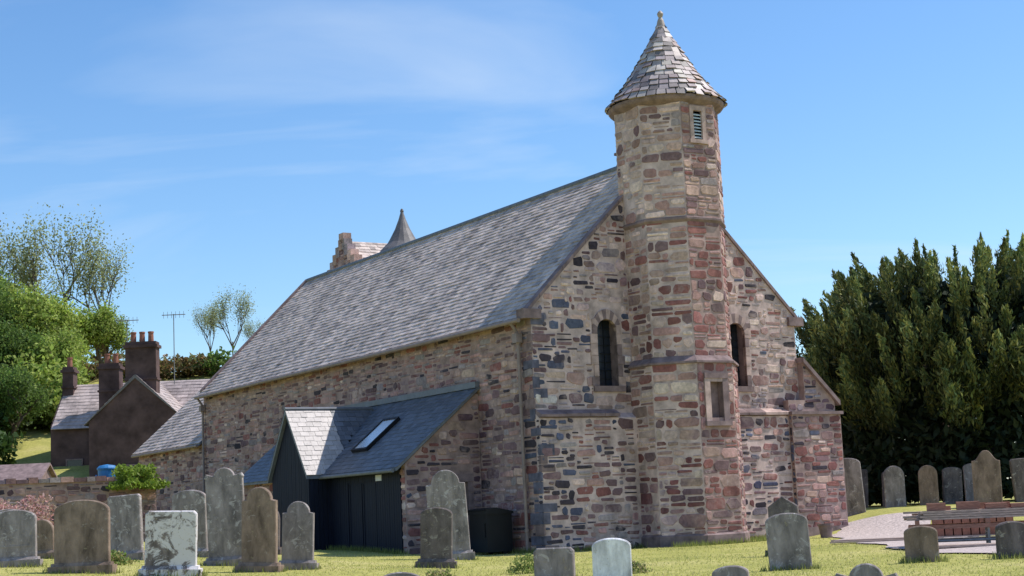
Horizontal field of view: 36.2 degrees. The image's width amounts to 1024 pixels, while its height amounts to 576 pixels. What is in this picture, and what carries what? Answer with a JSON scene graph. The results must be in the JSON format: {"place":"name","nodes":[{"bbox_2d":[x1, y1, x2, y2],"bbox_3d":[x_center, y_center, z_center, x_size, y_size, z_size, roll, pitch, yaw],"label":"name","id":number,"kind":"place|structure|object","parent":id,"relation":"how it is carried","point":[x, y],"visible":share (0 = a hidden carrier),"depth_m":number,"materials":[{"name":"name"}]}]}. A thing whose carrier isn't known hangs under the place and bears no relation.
{"place":"outdoors","nodes":[
{"label":"outdoors","id":0,"kind":"place"},
{"bbox_2d":[66,458,135,467],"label":"house windows","id":1,"kind":"structure","parent":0,"point":[74,462],"depth_m":91.57,"materials":[{"name":"grey glass"}]},
{"bbox_2d":[95,464,115,476],"bbox_3d":[-15.977,7.535,61.856,0.793,1.150,0.793,4,-10,-37],"label":"blue water butt","id":2,"kind":"object","parent":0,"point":[104,470],"visible":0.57,"depth_m":61.59,"materials":[{"name":"plastic"}]},
{"bbox_2d":[0,373,1023,575],"bbox_3d":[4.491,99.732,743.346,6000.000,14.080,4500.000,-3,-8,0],"label":"ground","id":3,"kind":"structure","parent":0,"point":[34,446],"depth_m":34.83,"materials":[{"name":"green plant"}]},
{"bbox_2d":[0,267,25,326],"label":"broadleaf tree","id":4,"kind":"object","parent":3,"relation":"on","point":[6,309],"visible":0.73,"depth_m":114.97,"materials":[{"name":"green plant"}]},
{"bbox_2d":[0,268,35,332],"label":"broadleaf tree","id":5,"kind":"object","parent":3,"relation":"on","point":[10,288],"visible":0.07,"depth_m":118.59,"materials":[{"name":"green plant"}]},
{"bbox_2d":[0,510,42,567],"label":"headstone","id":6,"kind":"object","parent":3,"relation":"on","point":[18,537],"visible":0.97,"depth_m":33.59,"materials":[{"name":"grey stone"}]},
{"bbox_2d":[0,312,48,370],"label":"broadleaf tree","id":7,"kind":"object","parent":3,"relation":"on","point":[14,339],"visible":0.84,"depth_m":105.66,"materials":[{"name":"green plant"}]},
{"bbox_2d":[0,356,54,446],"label":"broadleaf tree","id":8,"kind":"object","parent":3,"relation":"on","point":[18,391],"visible":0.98,"depth_m":96.14,"materials":[{"name":"green plant"}]},
{"bbox_2d":[0,463,56,479],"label":"garden shed","id":9,"kind":"structure","parent":3,"relation":"on","point":[32,470],"depth_m":79.57,"materials":[{"name":"wood"}]},
{"bbox_2d":[0,493,56,525],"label":"heather bush","id":10,"kind":"object","parent":3,"relation":"on","point":[39,509],"visible":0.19,"depth_m":45.42,"materials":[{"name":"pink plant"}]},
{"bbox_2d":[0,213,65,296],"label":"sparse tree","id":11,"kind":"object","parent":3,"relation":"on","point":[9,254],"visible":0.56,"depth_m":128.44,"materials":[{"name":"green plant"}]},
{"bbox_2d":[37,519,53,558],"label":"headstone","id":12,"kind":"object","parent":3,"relation":"on","point":[45,538],"visible":0.47,"depth_m":39.49,"materials":[{"name":"grey stone"}]},
{"bbox_2d":[6,282,99,349],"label":"broadleaf tree","id":13,"kind":"object","parent":3,"relation":"on","point":[43,313],"visible":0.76,"depth_m":115.13,"materials":[{"name":"green plant"}]},
{"bbox_2d":[1,204,111,303],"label":"sparse tree","id":14,"kind":"object","parent":3,"relation":"on","point":[32,277],"visible":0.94,"depth_m":125.65,"materials":[{"name":"green plant"}]},
{"bbox_2d":[31,322,94,382],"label":"broadleaf tree","id":15,"kind":"object","parent":3,"relation":"on","point":[72,344],"visible":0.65,"depth_m":107.36,"materials":[{"name":"green plant"}]},
{"bbox_2d":[0,481,156,540],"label":"stone wall","id":16,"kind":"structure","parent":3,"relation":"on","point":[59,486],"depth_m":59.71,"materials":[{"name":"stone"}]},
{"bbox_2d":[47,500,116,573],"bbox_3d":[-8.676,5.161,31.649,1.320,1.759,0.340,-3,-9,2],"label":"headstone","id":17,"kind":"object","parent":3,"relation":"on","point":[82,535],"visible":0.99,"depth_m":31.60,"materials":[{"name":"grey stone"}]},
{"bbox_2d":[0,474,163,541],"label":"wall stones","id":18,"kind":"object","parent":3,"relation":"on","point":[64,499],"depth_m":59.72,"materials":[{"name":"stone"}]},
{"bbox_2d":[105,462,170,490],"bbox_3d":[-14.558,7.308,60.649,2.606,1.129,2.510,-3,-8,0],"label":"green bush","id":19,"kind":"object","parent":18,"relation":"on","point":[145,473],"visible":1,"depth_m":60.14,"materials":[{"name":"green plant"}]},
{"bbox_2d":[45,229,135,363],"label":"sparse tree","id":20,"kind":"object","parent":3,"relation":"on","point":[102,271],"visible":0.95,"depth_m":124.45,"materials":[{"name":"green plant"}]},
{"bbox_2d":[77,299,133,362],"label":"broadleaf tree","id":21,"kind":"object","parent":3,"relation":"on","point":[108,331],"visible":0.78,"depth_m":117.46,"materials":[{"name":"green plant"}]},
{"bbox_2d":[51,341,175,476],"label":"house walls","id":22,"kind":"structure","parent":3,"relation":"on","point":[129,420],"depth_m":88.67,"materials":[{"name":"brown paint"}]},
{"bbox_2d":[67,331,153,366],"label":"chimney pots","id":23,"kind":"object","parent":22,"relation":"on","point":[133,339],"visible":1,"depth_m":89.82,"materials":[{"name":"ceramic"}]},
{"bbox_2d":[51,375,209,429],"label":"house roof","id":24,"kind":"structure","parent":22,"relation":"on","point":[79,409],"depth_m":93.39,"materials":[{"name":"grey stone"}]},
{"bbox_2d":[119,311,184,383],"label":"tv aerials","id":25,"kind":"object","parent":22,"relation":"attached to","point":[175,314],"visible":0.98,"depth_m":93.31,"materials":[{"name":"metal"}]},
{"bbox_2d":[0,325,236,464],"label":"woodland","id":26,"kind":"object","parent":3,"relation":"on","point":[200,364],"visible":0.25,"depth_m":104.48,"materials":[{"name":"green plant"}]},
{"bbox_2d":[111,549,139,564],"bbox_3d":[-9.152,6.124,35.573,1.208,0.403,1.224,-6,-9,23],"label":"weed clump","id":27,"kind":"object","parent":3,"relation":"on","point":[119,558],"visible":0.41,"depth_m":35.45,"materials":[{"name":"green plant"}]},
{"bbox_2d":[107,494,144,559],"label":"headstone","id":28,"kind":"object","parent":3,"relation":"on","point":[126,524],"visible":0.56,"depth_m":39.56,"materials":[{"name":"grey stone"}]},
{"bbox_2d":[138,510,202,575],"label":"headstone","id":29,"kind":"object","parent":3,"relation":"on","point":[171,542],"visible":1,"depth_m":30.55,"materials":[{"name":"grey stone"}]},
{"bbox_2d":[172,490,208,557],"bbox_3d":[-8.526,6.383,41.538,1.150,2.054,0.340,-4,-6,13],"label":"headstone","id":30,"kind":"object","parent":3,"relation":"on","point":[187,500],"visible":0.27,"depth_m":41.46,"materials":[{"name":"grey stone"}]},
{"bbox_2d":[188,299,223,350],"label":"sparse tree","id":31,"kind":"object","parent":3,"relation":"on","point":[210,318],"visible":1,"depth_m":128.83,"materials":[{"name":"green plant"}]},
{"bbox_2d":[203,467,244,565],"bbox_3d":[-6.491,5.341,35.620,1.060,2.513,0.340,-4,-7,2],"label":"headstone","id":32,"kind":"object","parent":3,"relation":"on","point":[224,487],"visible":0.88,"depth_m":35.57,"materials":[{"name":"grey stone"}]},
{"bbox_2d":[202,283,257,355],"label":"sparse tree","id":33,"kind":"object","parent":3,"relation":"on","point":[245,302],"visible":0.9,"depth_m":130.99,"materials":[{"name":"green plant"}]},
{"bbox_2d":[239,316,264,338],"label":"sparse tree","id":34,"kind":"object","parent":3,"relation":"on","point":[249,328],"visible":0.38,"depth_m":133.45,"materials":[{"name":"green plant"}]},
{"bbox_2d":[235,487,283,571],"bbox_3d":[-5.250,5.173,32.601,0.960,2.058,0.340,-2,-6,13],"label":"headstone","id":35,"kind":"object","parent":3,"relation":"on","point":[259,546],"visible":0.98,"depth_m":32.54,"materials":[{"name":"stone"}]},
{"bbox_2d":[278,512,281,554],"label":"headstone","id":36,"kind":"object","parent":3,"relation":"on","point":[279,550],"visible":0.09,"depth_m":44.37,"materials":[{"name":"grey stone"}]},
{"bbox_2d":[279,501,318,569],"bbox_3d":[-4.588,5.456,33.611,0.880,1.754,0.340,-1,-9,2],"label":"headstone","id":37,"kind":"object","parent":3,"relation":"on","point":[298,517],"visible":0.94,"depth_m":33.56,"materials":[{"name":"grey stone"}]},
{"bbox_2d":[384,572,418,575],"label":"headstone","id":38,"kind":"object","parent":3,"relation":"on","point":[401,574],"visible":1,"depth_m":22.61,"materials":[{"name":"grey stone"}]},
{"bbox_2d":[415,507,456,568],"bbox_3d":[-1.666,5.652,34.542,0.900,1.621,0.340,0,-6,3],"label":"headstone","id":39,"kind":"object","parent":3,"relation":"on","point":[436,537],"visible":0.97,"depth_m":34.49,"materials":[{"name":"grey stone"}]},
{"bbox_2d":[425,568,455,575],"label":"weed clump","id":40,"kind":"object","parent":3,"relation":"on","point":[441,572],"visible":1,"depth_m":28.97,"materials":[{"name":"green plant"}]},
{"bbox_2d":[426,470,474,559],"bbox_3d":[-1.647,6.014,40.568,1.220,2.609,0.340,-5,-8,-2],"label":"headstone","id":41,"kind":"object","parent":3,"relation":"on","point":[446,489],"visible":0.68,"depth_m":40.56,"materials":[{"name":"grey stone"}]},
{"bbox_2d":[131,11,848,554],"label":"stone church","id":42,"kind":"structure","parent":3,"relation":"on","point":[591,359],"depth_m":47.50,"materials":[{"name":"multicoloured stone"}]},
{"bbox_2d":[597,319,746,385],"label":"lancet windows","id":43,"kind":"structure","parent":42,"relation":"in","point":[607,348],"depth_m":46.97,"materials":[{"name":"black glass"}]},
{"bbox_2d":[467,507,512,553],"bbox_3d":[-0.620,7.033,45.346,0.950,1.337,1.080,2,-9,-31],"label":"black wheeled bin","id":44,"kind":"object","parent":3,"relation":"on","point":[490,530],"visible":0.94,"depth_m":44.98,"materials":[{"name":"plastic"}]},
{"bbox_2d":[506,553,533,574],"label":"weed clump","id":45,"kind":"object","parent":3,"relation":"on","point":[528,566],"visible":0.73,"depth_m":30.44,"materials":[{"name":"green plant"}]},
{"bbox_2d":[533,547,575,575],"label":"headstone","id":46,"kind":"object","parent":3,"relation":"on","point":[559,561],"visible":1,"depth_m":26.54,"materials":[{"name":"grey stone"}]},
{"bbox_2d":[592,538,631,575],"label":"headstone","id":47,"kind":"object","parent":3,"relation":"on","point":[611,556],"visible":1,"depth_m":25.55,"materials":[{"name":"grey stone"}]},
{"bbox_2d":[632,560,652,573],"bbox_3d":[2.191,5.102,28.590,0.748,0.263,0.689,5,-11,-44],"label":"weed clump","id":48,"kind":"object","parent":3,"relation":"on","point":[640,566],"visible":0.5,"depth_m":28.46,"materials":[{"name":"green plant"}]},
{"bbox_2d":[712,565,748,575],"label":"headstone","id":49,"kind":"object","parent":3,"relation":"on","point":[733,570],"visible":1,"depth_m":23.55,"materials":[{"name":"grey stone"}]},
{"bbox_2d":[765,496,798,555],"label":"headstone","id":50,"kind":"object","parent":3,"relation":"on","point":[781,504],"visible":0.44,"depth_m":33.63,"materials":[{"name":"grey stone"}]},
{"bbox_2d":[765,513,811,570],"bbox_3d":[4.879,4.589,27.604,0.740,1.248,0.140,-5,-9,4],"label":"headstone","id":51,"kind":"object","parent":3,"relation":"on","point":[788,538],"visible":1,"depth_m":27.56,"materials":[{"name":"grey stone"}]},
{"bbox_2d":[817,523,833,537],"bbox_3d":[9.334,7.216,46.591,0.500,0.420,0.500,-3,-8,0],"label":"stone planter","id":52,"kind":"object","parent":3,"relation":"on","point":[825,529],"visible":0.98,"depth_m":46.43,"materials":[{"name":"stone"}]},
{"bbox_2d":[844,458,865,515],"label":"headstone","id":53,"kind":"object","parent":3,"relation":"on","point":[855,498],"visible":0.48,"depth_m":53.39,"materials":[{"name":"grey stone"}]},
{"bbox_2d":[861,469,868,507],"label":"headstone","id":54,"kind":"object","parent":3,"relation":"on","point":[864,472],"visible":0.32,"depth_m":59.33,"materials":[{"name":"grey stone"}]},
{"bbox_2d":[835,563,897,575],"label":"headstone","id":55,"kind":"object","parent":3,"relation":"on","point":[866,569],"visible":1,"depth_m":21.58,"materials":[{"name":"grey stone"}]},
{"bbox_2d":[881,472,884,506],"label":"headstone","id":56,"kind":"object","parent":3,"relation":"on","point":[883,498],"visible":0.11,"depth_m":59.36,"materials":[{"name":"grey stone"}]},
{"bbox_2d":[883,466,905,507],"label":"headstone","id":57,"kind":"object","parent":3,"relation":"on","point":[894,486],"visible":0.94,"depth_m":55.38,"materials":[{"name":"grey stone"}]},
{"bbox_2d":[790,229,1023,505],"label":"yew tree","id":58,"kind":"object","parent":3,"relation":"on","point":[925,361],"visible":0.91,"depth_m":59.56,"materials":[{"name":"green plant"}]},
{"bbox_2d":[904,526,939,562],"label":"headstone","id":59,"kind":"object","parent":3,"relation":"on","point":[920,541],"visible":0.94,"depth_m":27.52,"materials":[{"name":"grey stone"}]},
{"bbox_2d":[918,465,938,504],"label":"headstone","id":60,"kind":"object","parent":3,"relation":"on","point":[928,484],"visible":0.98,"depth_m":55.39,"materials":[{"name":"brown stone"}]},
{"bbox_2d":[942,467,962,503],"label":"headstone","id":61,"kind":"object","parent":3,"relation":"on","point":[952,488],"visible":0.91,"depth_m":56.41,"materials":[{"name":"grey stone"}]},
{"bbox_2d":[903,501,1023,547],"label":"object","id":62,"kind":"object","parent":3,"relation":"on","point":[963,510],"visible":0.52,"depth_m":34.43,"materials":[{"name":"wood"}]},
{"bbox_2d":[963,463,973,500],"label":"headstone","id":63,"kind":"object","parent":3,"relation":"on","point":[968,481],"visible":0.38,"depth_m":57.42,"materials":[{"name":"grey stone"}]},
{"bbox_2d":[971,450,1002,502],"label":"headstone","id":64,"kind":"object","parent":3,"relation":"on","point":[986,477],"visible":0.93,"depth_m":51.48,"materials":[{"name":"brown stone"}]},
{"bbox_2d":[995,521,1023,558],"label":"headstone","id":65,"kind":"object","parent":3,"relation":"on","point":[1009,536],"visible":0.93,"depth_m":27.52,"materials":[{"name":"grey stone"}]},
{"bbox_2d":[1009,458,1023,501],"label":"headstone","id":66,"kind":"object","parent":3,"relation":"on","point":[1017,470],"visible":0.81,"depth_m":54.42,"materials":[{"name":"grey stone"}]},
{"bbox_2d":[0,0,1023,478],"label":"sky","id":67,"kind":"structure","parent":0,"point":[233,143],"materials":[{"name":"blue"}]},
{"bbox_2d":[832,513,995,552],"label":"gravel path","id":68,"kind":"structure","parent":0,"point":[892,525],"depth_m":47.44,"materials":[{"name":"beige gravel"}]},
{"bbox_2d":[830,537,903,543],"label":"timber boards","id":69,"kind":"object","parent":68,"relation":"on","point":[867,540],"visible":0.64,"depth_m":40.28,"materials":[{"name":"wood"}]},
{"bbox_2d":[932,501,1013,537],"bbox_3d":[11.474,5.805,39.010,2.000,0.914,1.020,-4,-8,8],"label":"tile pallet","id":70,"kind":"object","parent":68,"relation":"on","point":[965,532],"visible":0.36,"depth_m":38.63,"materials":[{"name":"ceramic"}]}
]}

